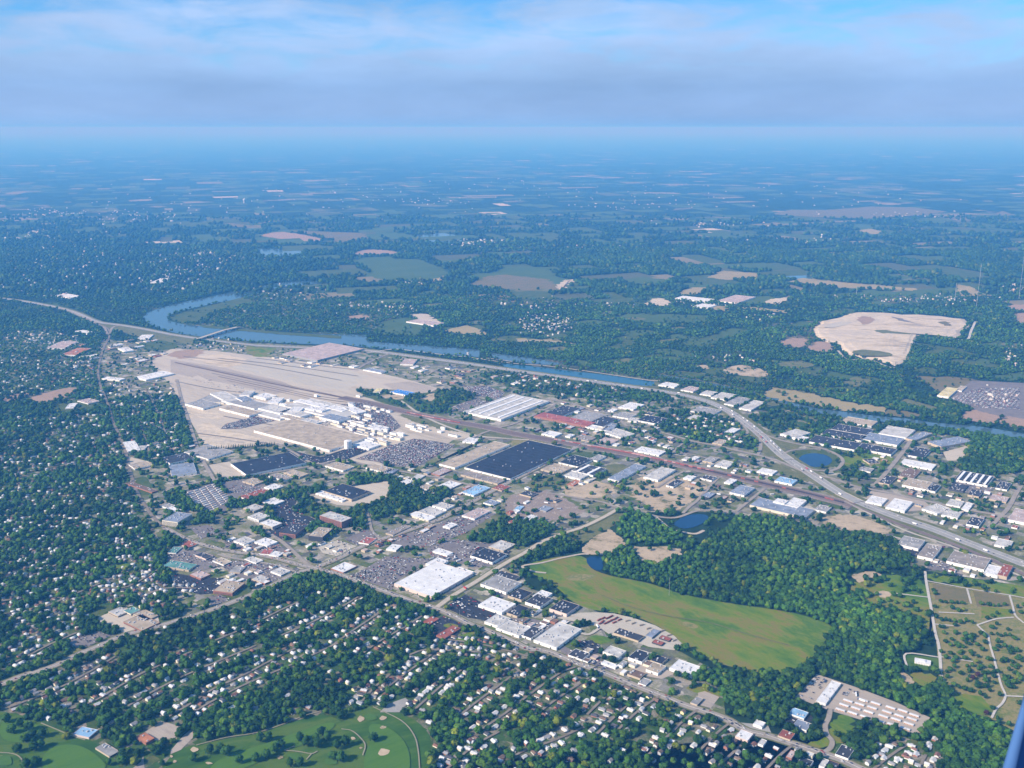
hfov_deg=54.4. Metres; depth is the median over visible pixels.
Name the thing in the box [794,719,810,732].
apartment building
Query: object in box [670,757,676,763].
tree
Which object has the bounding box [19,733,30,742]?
tree
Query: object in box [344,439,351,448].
storage tank
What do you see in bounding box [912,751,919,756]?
house
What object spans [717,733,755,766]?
street
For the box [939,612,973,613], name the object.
cemetery path
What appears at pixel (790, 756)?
shop
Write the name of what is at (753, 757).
tree
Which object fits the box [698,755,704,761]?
tree
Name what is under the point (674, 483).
shop
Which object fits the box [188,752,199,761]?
tree
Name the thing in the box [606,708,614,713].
house
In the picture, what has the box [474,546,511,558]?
parking lot
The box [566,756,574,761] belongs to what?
house
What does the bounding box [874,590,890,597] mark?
bare ground
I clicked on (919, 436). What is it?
warehouse
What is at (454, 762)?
tree
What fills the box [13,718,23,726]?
tree
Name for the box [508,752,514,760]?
tree
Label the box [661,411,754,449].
hamlet ground
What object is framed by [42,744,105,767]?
fairway
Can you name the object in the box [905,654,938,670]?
mausoleum lawn
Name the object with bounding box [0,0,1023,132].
sky
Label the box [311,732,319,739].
tree
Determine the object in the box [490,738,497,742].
house
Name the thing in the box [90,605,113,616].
rough ground
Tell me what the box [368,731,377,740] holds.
tree
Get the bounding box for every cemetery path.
[903,653,939,664]
[924,571,943,680]
[926,580,1023,597]
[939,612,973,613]
[966,588,971,603]
[977,617,1013,624]
[987,635,1006,717]
[1009,595,1023,622]
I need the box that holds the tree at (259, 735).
[254,731,263,741]
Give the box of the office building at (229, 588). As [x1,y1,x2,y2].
[213,580,244,595]
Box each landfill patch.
[824,321,850,326]
[852,349,892,355]
[856,316,874,324]
[875,330,910,333]
[892,317,913,322]
[939,321,950,325]
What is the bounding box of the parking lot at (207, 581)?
[175,573,221,594]
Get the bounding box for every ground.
[0,133,1023,765]
[0,327,105,400]
[0,401,944,767]
[4,393,28,400]
[30,387,76,400]
[54,400,93,411]
[86,719,97,727]
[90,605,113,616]
[94,339,1023,713]
[98,607,158,636]
[109,394,194,465]
[115,563,127,570]
[132,476,150,495]
[135,340,181,349]
[153,476,166,491]
[167,350,203,358]
[180,295,425,333]
[187,408,228,418]
[194,354,245,366]
[197,423,271,447]
[222,589,251,599]
[244,344,275,356]
[262,232,320,240]
[298,504,334,515]
[355,250,396,254]
[359,389,472,413]
[380,394,404,398]
[400,414,511,436]
[420,393,434,400]
[435,442,480,462]
[444,623,457,627]
[457,513,501,539]
[457,632,474,640]
[462,572,481,585]
[478,371,669,400]
[484,434,522,439]
[511,436,546,445]
[523,475,568,490]
[566,512,622,543]
[566,574,594,580]
[571,452,595,457]
[582,529,624,554]
[589,475,606,480]
[590,635,610,643]
[603,464,625,473]
[605,657,629,667]
[630,475,706,511]
[634,546,681,562]
[644,298,670,305]
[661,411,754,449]
[683,622,697,627]
[686,685,720,696]
[723,365,767,376]
[750,408,897,477]
[762,446,771,455]
[765,296,788,303]
[768,462,808,481]
[777,439,800,449]
[780,338,806,346]
[794,450,838,467]
[808,341,833,351]
[808,715,854,747]
[822,514,891,533]
[844,453,893,466]
[848,574,932,635]
[852,571,880,582]
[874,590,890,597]
[900,672,913,683]
[910,672,936,685]
[927,573,1023,596]
[939,462,954,476]
[941,491,957,495]
[1008,304,1023,309]
[1015,313,1023,322]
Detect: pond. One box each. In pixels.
[587,556,602,569]
[674,514,708,527]
[799,453,831,466]
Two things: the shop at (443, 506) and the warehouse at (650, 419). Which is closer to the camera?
the shop at (443, 506)
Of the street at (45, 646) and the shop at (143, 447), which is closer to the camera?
the street at (45, 646)
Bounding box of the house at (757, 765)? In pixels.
[753,763,760,767]
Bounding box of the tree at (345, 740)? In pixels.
[341,735,350,745]
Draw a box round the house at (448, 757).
[445,754,452,759]
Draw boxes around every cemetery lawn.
[933,584,969,601]
[954,693,990,714]
[973,591,1010,606]
[981,607,1010,617]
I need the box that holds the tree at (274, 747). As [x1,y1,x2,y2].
[270,742,278,751]
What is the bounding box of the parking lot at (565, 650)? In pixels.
[560,646,612,670]
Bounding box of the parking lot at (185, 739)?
[171,729,192,753]
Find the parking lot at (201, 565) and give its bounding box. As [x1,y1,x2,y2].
[166,550,220,570]
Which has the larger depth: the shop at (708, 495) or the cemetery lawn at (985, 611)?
the shop at (708, 495)
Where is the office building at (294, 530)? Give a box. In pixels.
[279,523,306,538]
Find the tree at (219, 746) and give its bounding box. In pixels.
[215,741,223,750]
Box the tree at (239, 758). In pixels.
[234,752,243,763]
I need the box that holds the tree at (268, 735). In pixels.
[264,731,272,739]
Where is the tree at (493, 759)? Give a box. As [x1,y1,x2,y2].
[488,756,497,764]
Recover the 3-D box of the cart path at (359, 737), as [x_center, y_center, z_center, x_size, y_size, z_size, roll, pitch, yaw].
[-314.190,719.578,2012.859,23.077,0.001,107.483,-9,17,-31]
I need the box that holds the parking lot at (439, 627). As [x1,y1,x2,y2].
[432,616,461,638]
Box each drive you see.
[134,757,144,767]
[580,626,601,634]
[816,708,834,754]
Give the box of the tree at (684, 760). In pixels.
[681,757,687,764]
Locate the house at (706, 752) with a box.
[703,749,709,755]
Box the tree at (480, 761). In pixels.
[476,757,485,766]
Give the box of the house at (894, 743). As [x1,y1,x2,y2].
[889,741,897,746]
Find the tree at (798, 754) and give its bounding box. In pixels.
[794,749,803,759]
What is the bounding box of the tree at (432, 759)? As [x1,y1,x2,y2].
[426,755,437,763]
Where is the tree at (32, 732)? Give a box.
[28,728,36,735]
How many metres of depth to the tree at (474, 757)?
1942.17 m
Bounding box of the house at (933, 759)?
[929,756,936,762]
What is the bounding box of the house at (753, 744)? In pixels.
[750,741,756,746]
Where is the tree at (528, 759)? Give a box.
[525,757,533,762]
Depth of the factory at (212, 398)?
4536.90 m
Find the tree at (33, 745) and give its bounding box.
[29,740,37,750]
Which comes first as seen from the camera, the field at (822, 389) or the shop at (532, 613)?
the shop at (532, 613)
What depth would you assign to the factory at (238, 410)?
4336.90 m
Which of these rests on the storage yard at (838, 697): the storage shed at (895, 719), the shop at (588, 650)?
the storage shed at (895, 719)
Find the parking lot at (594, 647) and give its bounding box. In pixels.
[578,640,599,654]
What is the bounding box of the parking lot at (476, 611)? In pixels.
[449,595,495,619]
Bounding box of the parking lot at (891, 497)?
[866,491,929,511]
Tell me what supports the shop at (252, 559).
on the industrial ground at (680, 683)
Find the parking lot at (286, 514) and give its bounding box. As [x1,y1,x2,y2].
[272,498,297,520]
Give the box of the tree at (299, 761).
[295,756,303,765]
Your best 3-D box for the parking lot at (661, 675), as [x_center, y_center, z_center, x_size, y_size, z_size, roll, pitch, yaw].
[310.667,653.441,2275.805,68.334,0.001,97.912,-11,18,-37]
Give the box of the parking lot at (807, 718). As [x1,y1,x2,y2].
[784,715,812,723]
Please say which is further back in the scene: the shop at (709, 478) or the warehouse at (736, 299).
the warehouse at (736, 299)
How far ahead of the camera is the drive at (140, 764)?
1934.34 m
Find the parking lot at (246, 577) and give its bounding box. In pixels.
[219,560,289,582]
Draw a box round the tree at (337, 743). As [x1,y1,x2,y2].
[333,738,341,748]
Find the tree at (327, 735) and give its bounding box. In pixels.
[323,731,330,740]
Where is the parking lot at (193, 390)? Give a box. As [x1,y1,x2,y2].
[175,376,216,397]
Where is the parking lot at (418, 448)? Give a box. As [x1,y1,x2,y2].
[356,439,454,466]
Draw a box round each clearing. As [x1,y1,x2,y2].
[401,282,1023,380]
[437,290,1023,384]
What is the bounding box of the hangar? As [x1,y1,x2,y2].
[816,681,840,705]
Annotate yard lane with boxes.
[176,381,254,393]
[183,356,338,379]
[198,433,270,443]
[220,358,356,375]
[258,358,355,369]
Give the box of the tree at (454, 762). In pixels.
[450,758,457,764]
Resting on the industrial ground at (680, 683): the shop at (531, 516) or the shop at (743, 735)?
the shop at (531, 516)
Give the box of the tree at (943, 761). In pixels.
[938,758,946,764]
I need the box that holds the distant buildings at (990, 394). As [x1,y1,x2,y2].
[0,168,1022,401]
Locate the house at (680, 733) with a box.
[677,731,683,736]
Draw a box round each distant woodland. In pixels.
[0,212,1023,242]
[0,240,1023,294]
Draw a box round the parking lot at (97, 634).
[70,631,110,647]
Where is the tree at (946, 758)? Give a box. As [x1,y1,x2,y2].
[942,756,950,760]
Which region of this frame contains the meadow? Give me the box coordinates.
[530,556,831,671]
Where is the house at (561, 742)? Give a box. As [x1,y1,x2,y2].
[558,740,565,745]
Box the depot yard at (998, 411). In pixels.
[951,380,1023,418]
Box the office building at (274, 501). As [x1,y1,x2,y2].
[262,497,284,505]
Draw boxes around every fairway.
[0,719,47,741]
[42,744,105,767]
[211,723,334,767]
[364,724,409,767]
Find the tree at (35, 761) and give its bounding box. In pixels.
[29,755,41,765]
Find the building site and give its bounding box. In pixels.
[557,612,681,649]
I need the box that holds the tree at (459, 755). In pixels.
[455,751,463,760]
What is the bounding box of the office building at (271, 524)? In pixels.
[260,519,281,529]
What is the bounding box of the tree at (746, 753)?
[742,749,752,760]
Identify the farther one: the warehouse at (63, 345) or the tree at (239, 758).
the warehouse at (63, 345)
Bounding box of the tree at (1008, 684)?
[1005,682,1012,687]
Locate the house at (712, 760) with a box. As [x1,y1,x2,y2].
[708,758,715,763]
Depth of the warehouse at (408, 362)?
5233.40 m
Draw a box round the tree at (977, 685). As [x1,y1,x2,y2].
[974,682,981,687]
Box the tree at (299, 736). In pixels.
[295,730,303,740]
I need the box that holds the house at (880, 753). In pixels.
[876,751,884,755]
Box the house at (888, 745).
[885,743,892,748]
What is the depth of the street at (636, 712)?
2110.94 m
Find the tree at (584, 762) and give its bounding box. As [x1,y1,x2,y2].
[581,760,588,766]
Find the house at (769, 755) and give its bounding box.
[764,753,772,758]
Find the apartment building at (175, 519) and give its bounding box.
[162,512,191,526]
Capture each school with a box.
[65,403,77,408]
[77,398,99,404]
[108,607,126,616]
[123,440,139,452]
[123,614,159,630]
[124,607,139,615]
[128,461,151,469]
[133,610,157,619]
[688,415,700,418]
[724,428,739,433]
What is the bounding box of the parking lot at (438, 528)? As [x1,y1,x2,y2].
[391,513,495,549]
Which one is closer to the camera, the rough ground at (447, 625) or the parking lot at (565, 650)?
the parking lot at (565, 650)
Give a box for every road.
[1,441,587,685]
[60,308,107,333]
[97,323,165,527]
[162,527,865,767]
[217,554,294,571]
[435,509,615,606]
[727,413,748,434]
[753,431,761,453]
[761,433,844,470]
[783,448,820,453]
[844,501,1023,577]
[961,321,975,339]
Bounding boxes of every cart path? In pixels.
[41,723,85,739]
[197,711,319,744]
[341,728,365,754]
[373,706,419,767]
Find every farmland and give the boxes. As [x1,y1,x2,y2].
[0,147,1023,305]
[91,148,1022,242]
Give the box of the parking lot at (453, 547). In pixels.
[427,539,509,566]
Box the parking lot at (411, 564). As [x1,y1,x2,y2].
[352,556,429,589]
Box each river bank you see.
[96,324,193,343]
[170,301,228,322]
[199,325,340,338]
[229,284,319,307]
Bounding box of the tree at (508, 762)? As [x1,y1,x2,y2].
[504,759,512,766]
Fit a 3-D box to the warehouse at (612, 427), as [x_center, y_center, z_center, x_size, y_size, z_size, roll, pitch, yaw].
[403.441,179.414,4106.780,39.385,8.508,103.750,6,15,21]
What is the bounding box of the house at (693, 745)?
[690,742,696,747]
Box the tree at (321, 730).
[316,726,327,735]
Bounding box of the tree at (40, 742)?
[37,738,44,746]
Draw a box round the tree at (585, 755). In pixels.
[581,751,588,759]
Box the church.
[753,720,765,728]
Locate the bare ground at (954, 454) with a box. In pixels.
[943,446,966,460]
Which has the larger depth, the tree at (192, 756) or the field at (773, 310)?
the field at (773, 310)
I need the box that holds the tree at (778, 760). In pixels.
[775,757,781,764]
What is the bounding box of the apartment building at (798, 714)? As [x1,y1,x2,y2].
[789,708,808,720]
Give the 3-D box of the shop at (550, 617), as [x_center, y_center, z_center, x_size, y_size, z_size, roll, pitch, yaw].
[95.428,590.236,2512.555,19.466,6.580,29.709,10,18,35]
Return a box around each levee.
[368,349,467,356]
[472,357,659,380]
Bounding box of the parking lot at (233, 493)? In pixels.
[222,479,264,499]
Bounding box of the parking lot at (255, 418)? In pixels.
[221,416,275,428]
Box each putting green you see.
[0,756,11,764]
[287,753,300,759]
[364,714,376,719]
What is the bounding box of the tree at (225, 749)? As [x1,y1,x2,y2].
[220,744,231,754]
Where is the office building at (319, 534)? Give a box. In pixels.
[308,527,332,541]
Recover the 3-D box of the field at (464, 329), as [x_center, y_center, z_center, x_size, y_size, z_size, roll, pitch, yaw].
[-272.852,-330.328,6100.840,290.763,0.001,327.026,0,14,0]
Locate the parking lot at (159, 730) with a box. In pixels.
[146,721,179,739]
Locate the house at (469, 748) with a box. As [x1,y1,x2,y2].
[464,746,471,750]
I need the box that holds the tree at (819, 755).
[816,752,823,759]
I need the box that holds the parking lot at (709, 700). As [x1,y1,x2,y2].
[698,691,718,707]
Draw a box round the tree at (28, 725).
[24,721,33,730]
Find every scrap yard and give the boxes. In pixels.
[504,490,584,521]
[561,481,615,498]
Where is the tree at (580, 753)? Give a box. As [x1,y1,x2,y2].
[577,751,582,760]
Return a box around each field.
[227,223,257,227]
[292,230,367,241]
[346,315,370,319]
[353,258,447,282]
[377,317,422,335]
[411,314,439,321]
[445,325,485,334]
[470,275,559,290]
[491,267,554,275]
[517,338,565,342]
[555,279,574,288]
[616,314,706,323]
[625,277,664,283]
[680,287,705,294]
[707,270,757,279]
[712,306,728,310]
[742,307,786,312]
[764,387,885,412]
[774,206,946,217]
[789,278,916,290]
[793,365,824,375]
[815,386,883,399]
[824,371,860,380]
[860,229,880,233]
[885,409,919,416]
[901,399,936,408]
[917,376,979,391]
[923,226,976,232]
[956,284,991,295]
[962,409,998,422]
[996,211,1010,215]
[999,416,1023,429]
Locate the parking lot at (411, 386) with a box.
[383,381,433,392]
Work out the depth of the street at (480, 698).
2170.49 m
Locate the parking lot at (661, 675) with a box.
[628,663,672,678]
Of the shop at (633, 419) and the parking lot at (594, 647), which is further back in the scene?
the shop at (633, 419)
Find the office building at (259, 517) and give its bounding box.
[248,512,268,522]
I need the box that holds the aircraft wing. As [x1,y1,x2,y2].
[1003,695,1023,767]
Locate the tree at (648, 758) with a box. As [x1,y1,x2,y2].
[644,753,652,764]
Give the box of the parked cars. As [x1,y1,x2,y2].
[6,345,1023,667]
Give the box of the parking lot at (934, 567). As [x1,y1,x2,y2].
[924,559,957,570]
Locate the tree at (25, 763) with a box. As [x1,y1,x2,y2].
[19,757,29,767]
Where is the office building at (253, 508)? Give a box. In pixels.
[243,504,262,512]
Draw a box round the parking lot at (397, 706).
[380,698,407,711]
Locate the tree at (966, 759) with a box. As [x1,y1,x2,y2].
[962,757,970,762]
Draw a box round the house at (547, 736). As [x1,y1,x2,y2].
[543,734,550,739]
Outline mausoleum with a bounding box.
[914,657,930,665]
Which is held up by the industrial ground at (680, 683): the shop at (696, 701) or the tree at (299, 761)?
the shop at (696, 701)
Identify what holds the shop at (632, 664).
on the industrial ground at (680, 683)
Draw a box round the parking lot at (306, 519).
[267,513,315,538]
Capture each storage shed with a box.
[847,710,857,715]
[891,717,900,721]
[894,713,904,718]
[903,721,913,725]
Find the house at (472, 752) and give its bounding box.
[470,750,478,754]
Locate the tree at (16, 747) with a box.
[11,742,22,752]
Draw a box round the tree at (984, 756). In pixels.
[981,753,987,759]
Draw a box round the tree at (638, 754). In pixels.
[632,751,641,758]
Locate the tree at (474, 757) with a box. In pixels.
[472,754,477,761]
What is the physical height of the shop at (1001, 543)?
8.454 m
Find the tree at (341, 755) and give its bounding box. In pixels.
[335,750,346,760]
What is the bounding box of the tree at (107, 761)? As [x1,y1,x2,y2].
[104,757,110,764]
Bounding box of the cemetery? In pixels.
[928,582,1023,729]
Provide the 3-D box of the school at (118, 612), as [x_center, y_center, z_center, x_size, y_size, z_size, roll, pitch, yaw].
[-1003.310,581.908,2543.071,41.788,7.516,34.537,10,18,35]
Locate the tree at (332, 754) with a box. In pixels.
[328,749,336,758]
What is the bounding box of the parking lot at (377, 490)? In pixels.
[314,481,388,505]
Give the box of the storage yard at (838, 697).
[796,674,929,733]
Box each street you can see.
[4,528,153,586]
[8,632,76,664]
[9,693,44,707]
[16,571,127,618]
[54,656,115,690]
[68,651,191,708]
[102,569,157,588]
[127,645,255,705]
[129,402,149,450]
[141,587,195,596]
[145,388,170,450]
[161,466,308,492]
[169,643,306,716]
[175,379,214,480]
[193,635,358,712]
[215,601,297,639]
[254,522,314,567]
[275,443,493,489]
[281,596,357,634]
[329,605,391,646]
[358,354,387,367]
[362,667,396,700]
[364,615,421,652]
[366,511,380,538]
[374,643,443,694]
[401,401,528,439]
[410,649,522,671]
[415,666,464,709]
[446,731,499,767]
[448,639,527,655]
[460,670,518,714]
[477,401,555,438]
[482,666,575,728]
[503,726,584,762]
[535,677,588,713]
[546,492,736,517]
[547,399,627,425]
[586,682,627,713]
[596,692,642,733]
[618,694,661,728]
[648,709,698,753]
[657,470,683,487]
[681,477,718,512]
[701,722,729,748]
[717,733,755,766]
[735,487,765,511]
[766,743,794,767]
[873,743,907,767]
[918,754,926,767]
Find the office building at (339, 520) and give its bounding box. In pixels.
[320,511,351,528]
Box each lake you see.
[257,248,300,255]
[416,233,464,242]
[786,275,811,278]
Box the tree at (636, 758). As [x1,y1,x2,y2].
[631,754,639,761]
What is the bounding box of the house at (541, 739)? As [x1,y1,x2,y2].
[536,737,544,741]
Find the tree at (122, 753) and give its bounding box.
[118,750,126,755]
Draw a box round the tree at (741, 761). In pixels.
[737,759,745,764]
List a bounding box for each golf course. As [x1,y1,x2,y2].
[0,712,120,767]
[163,707,430,767]
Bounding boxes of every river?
[143,282,479,356]
[491,353,560,364]
[503,364,654,385]
[657,374,794,405]
[794,403,1023,437]
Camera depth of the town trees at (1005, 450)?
4103.30 m
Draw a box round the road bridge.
[196,326,240,338]
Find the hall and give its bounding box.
[136,732,154,744]
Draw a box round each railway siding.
[187,363,405,411]
[200,367,403,411]
[213,373,405,412]
[218,376,419,415]
[227,380,424,416]
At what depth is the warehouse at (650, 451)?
3796.79 m
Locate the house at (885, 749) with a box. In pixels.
[881,747,888,752]
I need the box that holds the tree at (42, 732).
[37,728,47,736]
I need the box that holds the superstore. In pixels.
[394,561,472,598]
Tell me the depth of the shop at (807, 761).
1938.85 m
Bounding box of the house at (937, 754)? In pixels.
[934,752,940,757]
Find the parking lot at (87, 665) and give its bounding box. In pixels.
[80,662,93,670]
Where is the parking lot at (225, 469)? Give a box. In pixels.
[209,462,242,477]
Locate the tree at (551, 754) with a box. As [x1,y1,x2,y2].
[548,752,556,759]
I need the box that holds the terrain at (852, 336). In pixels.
[814,312,968,365]
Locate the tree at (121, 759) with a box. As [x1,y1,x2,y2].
[116,755,126,764]
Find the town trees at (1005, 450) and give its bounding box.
[0,384,1023,477]
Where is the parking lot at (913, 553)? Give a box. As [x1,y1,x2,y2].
[897,539,944,558]
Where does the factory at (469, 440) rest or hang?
on the industrial ground at (680, 683)
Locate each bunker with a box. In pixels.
[190,747,198,751]
[357,716,364,721]
[378,748,389,755]
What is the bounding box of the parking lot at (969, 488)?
[949,482,992,494]
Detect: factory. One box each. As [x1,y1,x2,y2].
[185,399,220,409]
[199,393,239,403]
[210,391,237,401]
[219,405,261,416]
[221,399,270,409]
[228,400,284,420]
[231,452,305,475]
[236,396,252,401]
[239,391,254,396]
[254,393,276,400]
[254,418,368,451]
[258,404,289,414]
[267,397,283,404]
[279,408,311,417]
[280,415,304,419]
[282,343,363,361]
[284,398,365,416]
[288,407,304,411]
[293,399,329,406]
[302,418,321,423]
[304,406,318,410]
[313,407,329,412]
[319,413,350,423]
[326,405,348,411]
[347,406,365,414]
[352,440,380,450]
[357,423,366,426]
[357,427,367,430]
[367,425,388,430]
[377,431,385,435]
[378,440,387,445]
[397,432,404,436]
[405,424,415,427]
[448,433,459,437]
[462,437,478,443]
[463,394,548,421]
[534,412,595,426]
[750,498,814,519]
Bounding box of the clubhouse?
[73,726,97,738]
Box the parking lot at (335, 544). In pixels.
[317,540,355,555]
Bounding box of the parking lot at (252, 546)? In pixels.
[224,540,293,558]
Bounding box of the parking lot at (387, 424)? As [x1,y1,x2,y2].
[340,403,400,436]
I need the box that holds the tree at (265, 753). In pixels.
[261,748,270,758]
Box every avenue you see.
[664,433,1006,516]
[673,443,705,457]
[872,440,910,484]
[988,486,1022,526]
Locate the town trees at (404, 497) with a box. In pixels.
[0,472,1023,589]
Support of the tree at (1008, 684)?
on the cemetery
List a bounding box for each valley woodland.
[0,291,1023,336]
[0,334,1023,387]
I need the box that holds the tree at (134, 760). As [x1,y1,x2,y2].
[130,756,138,764]
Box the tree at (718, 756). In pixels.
[713,751,723,760]
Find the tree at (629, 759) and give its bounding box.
[624,755,634,765]
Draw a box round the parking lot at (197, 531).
[190,525,216,538]
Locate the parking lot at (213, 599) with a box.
[205,595,228,605]
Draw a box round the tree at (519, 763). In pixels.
[515,760,523,766]
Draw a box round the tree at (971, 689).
[967,687,974,692]
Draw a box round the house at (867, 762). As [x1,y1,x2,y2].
[865,760,870,765]
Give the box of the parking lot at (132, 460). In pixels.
[129,457,151,468]
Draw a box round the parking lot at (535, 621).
[511,618,553,636]
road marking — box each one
[4,468,535,682]
[166,528,858,767]
[261,345,1023,563]
[267,346,1023,566]
[278,345,1023,560]
[341,397,852,505]
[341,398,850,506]
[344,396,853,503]
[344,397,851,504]
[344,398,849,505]
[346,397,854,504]
[854,505,1022,572]
[857,507,1022,573]
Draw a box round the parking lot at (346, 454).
[287,448,369,462]
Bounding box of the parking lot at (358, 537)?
[345,529,380,545]
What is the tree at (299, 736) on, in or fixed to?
on the golf course at (353, 751)
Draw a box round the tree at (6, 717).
[1,712,11,722]
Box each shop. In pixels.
[102,377,124,381]
[118,347,133,352]
[138,335,153,339]
[139,445,147,450]
[160,503,175,507]
[164,560,197,571]
[167,506,180,511]
[168,547,181,553]
[179,540,197,548]
[190,570,210,579]
[195,552,212,559]
[212,557,231,565]
[217,578,227,584]
[226,572,234,577]
[229,566,245,573]
[234,536,254,545]
[243,547,251,551]
[244,556,262,563]
[244,570,251,575]
[252,575,268,582]
[254,537,277,547]
[254,545,263,550]
[254,570,262,574]
[260,549,273,554]
[261,580,269,584]
[264,483,282,490]
[269,551,283,556]
[271,567,289,575]
[331,562,356,572]
[358,537,375,544]
[373,388,382,393]
[384,468,398,473]
[386,525,410,535]
[386,544,401,551]
[401,479,412,483]
[409,511,435,521]
[411,474,424,479]
[418,506,445,516]
[419,528,429,532]
[420,484,431,490]
[423,616,438,624]
[424,524,434,528]
[426,557,448,565]
[431,468,451,476]
[432,502,454,510]
[433,548,452,556]
[436,625,460,639]
[438,480,461,489]
[443,522,457,529]
[457,567,473,573]
[461,485,489,496]
[462,508,489,519]
[483,499,499,505]
[492,484,510,491]
[514,505,523,510]
[519,490,537,497]
[519,617,528,623]
[523,514,536,520]
[529,610,536,616]
[538,505,552,511]
[540,620,548,624]
[541,430,561,437]
[543,614,555,621]
[550,619,558,624]
[565,434,574,437]
[567,479,581,486]
[568,649,589,660]
[583,647,592,652]
[583,658,590,662]
[585,424,598,429]
[590,654,598,659]
[591,455,605,461]
[594,425,610,430]
[596,437,618,443]
[612,412,636,419]
[618,660,626,667]
[620,669,627,675]
[628,417,638,422]
[629,662,636,667]
[638,678,650,685]
[643,660,652,666]
[658,382,678,388]
[666,479,682,487]
[667,439,675,442]
[681,386,698,392]
[683,475,695,480]
[690,696,702,705]
[700,475,716,481]
[701,492,715,498]
[712,439,725,445]
[724,478,736,484]
[735,729,752,742]
[758,739,766,746]
[778,729,794,740]
[786,750,794,760]
[793,436,808,440]
[799,757,813,765]
[807,751,814,758]
[814,505,831,513]
[819,758,828,767]
[827,760,838,767]
[835,744,853,759]
[859,466,873,472]
[863,459,879,464]
[946,499,963,507]
[961,502,973,511]
[963,567,970,572]
[967,489,982,498]
[989,494,1008,503]
[994,538,1012,547]
[995,481,1011,490]
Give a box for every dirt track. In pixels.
[521,553,588,572]
[569,614,610,633]
[602,595,787,644]
[654,516,704,533]
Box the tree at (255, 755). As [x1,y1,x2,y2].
[251,752,259,761]
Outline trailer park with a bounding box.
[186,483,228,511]
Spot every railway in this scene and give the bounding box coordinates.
[174,362,337,396]
[339,396,855,506]
[853,505,1023,574]
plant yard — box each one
[152,349,480,464]
[171,359,297,393]
[232,357,367,390]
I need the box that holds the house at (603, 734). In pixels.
[601,732,608,737]
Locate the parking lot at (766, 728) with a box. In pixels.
[742,723,770,731]
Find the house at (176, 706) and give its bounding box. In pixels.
[172,704,179,708]
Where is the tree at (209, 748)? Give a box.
[204,743,213,753]
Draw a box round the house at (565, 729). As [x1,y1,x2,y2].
[561,727,568,731]
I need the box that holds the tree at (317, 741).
[313,737,322,748]
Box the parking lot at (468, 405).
[452,399,486,410]
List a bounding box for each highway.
[2,298,255,345]
[256,345,1023,566]
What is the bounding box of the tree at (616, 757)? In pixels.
[613,752,621,760]
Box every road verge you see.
[2,297,258,345]
[253,344,1023,569]
[338,396,849,507]
[435,509,615,607]
[822,708,834,751]
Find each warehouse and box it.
[47,341,77,348]
[57,294,78,298]
[63,348,90,355]
[75,330,94,334]
[95,743,118,757]
[126,482,157,493]
[136,371,173,380]
[150,278,167,282]
[163,453,193,464]
[169,462,196,476]
[184,444,232,460]
[241,488,267,498]
[242,478,262,485]
[269,473,292,481]
[284,469,308,478]
[315,490,346,501]
[324,484,370,501]
[325,462,353,471]
[363,368,385,373]
[366,464,393,473]
[390,389,414,395]
[400,359,416,365]
[406,319,443,326]
[439,441,509,469]
[461,471,504,484]
[464,440,572,479]
[470,548,506,564]
[478,596,515,614]
[480,575,521,594]
[484,614,510,627]
[489,540,514,552]
[492,571,519,580]
[496,620,530,637]
[507,604,529,617]
[508,588,532,601]
[521,626,542,639]
[525,594,552,608]
[533,590,551,596]
[534,622,581,650]
[541,463,572,473]
[545,405,580,415]
[549,600,578,616]
[559,455,592,467]
[563,471,588,480]
[571,411,607,421]
[571,464,605,476]
[573,434,596,441]
[592,416,619,426]
[601,660,617,668]
[602,423,615,430]
[603,645,625,659]
[604,428,633,438]
[608,464,645,482]
[613,628,643,641]
[618,402,643,410]
[627,669,645,679]
[628,649,650,664]
[634,446,665,456]
[637,415,667,425]
[643,467,674,481]
[645,629,659,638]
[646,662,665,675]
[650,655,667,664]
[652,639,664,645]
[659,635,671,641]
[669,659,699,677]
[674,296,714,302]
[690,406,721,414]
[693,303,716,308]
[699,390,717,396]
[702,456,718,463]
[711,392,735,400]
[714,460,732,468]
[717,295,754,303]
[724,396,749,406]
[729,485,754,496]
[739,400,762,411]
[757,468,776,475]
[773,498,788,504]
[774,476,796,485]
[780,429,810,438]
[785,497,806,507]
[808,435,861,451]
[821,429,866,441]
[832,424,872,434]
[843,417,877,427]
[860,433,903,446]
[860,443,896,455]
[865,496,886,505]
[879,425,914,439]
[879,475,896,485]
[885,498,912,512]
[898,468,920,478]
[898,536,924,550]
[900,459,935,470]
[902,478,931,490]
[906,432,931,440]
[907,447,930,458]
[917,543,941,560]
[922,504,950,515]
[925,484,940,492]
[927,436,969,448]
[937,387,957,398]
[941,509,961,519]
[946,551,990,571]
[948,483,967,492]
[954,471,993,486]
[957,386,966,391]
[966,516,983,528]
[984,564,1000,578]
[997,564,1012,579]
[1008,508,1023,524]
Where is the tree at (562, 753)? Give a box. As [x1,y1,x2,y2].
[559,750,566,757]
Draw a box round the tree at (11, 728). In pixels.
[6,723,16,732]
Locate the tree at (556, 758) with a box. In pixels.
[552,754,560,763]
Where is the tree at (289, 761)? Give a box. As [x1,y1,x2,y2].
[286,757,293,766]
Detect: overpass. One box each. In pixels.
[777,454,793,459]
[836,492,862,502]
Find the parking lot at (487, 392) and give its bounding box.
[464,386,504,398]
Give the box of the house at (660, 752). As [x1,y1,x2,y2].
[657,749,662,755]
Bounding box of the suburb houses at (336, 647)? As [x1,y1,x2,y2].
[0,303,742,687]
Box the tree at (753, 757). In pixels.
[749,753,757,761]
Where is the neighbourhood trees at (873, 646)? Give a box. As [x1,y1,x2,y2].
[0,583,1015,767]
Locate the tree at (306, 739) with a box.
[301,735,311,745]
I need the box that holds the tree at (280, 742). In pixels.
[276,738,284,748]
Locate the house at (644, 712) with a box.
[642,710,649,715]
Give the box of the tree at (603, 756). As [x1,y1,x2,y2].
[598,752,607,759]

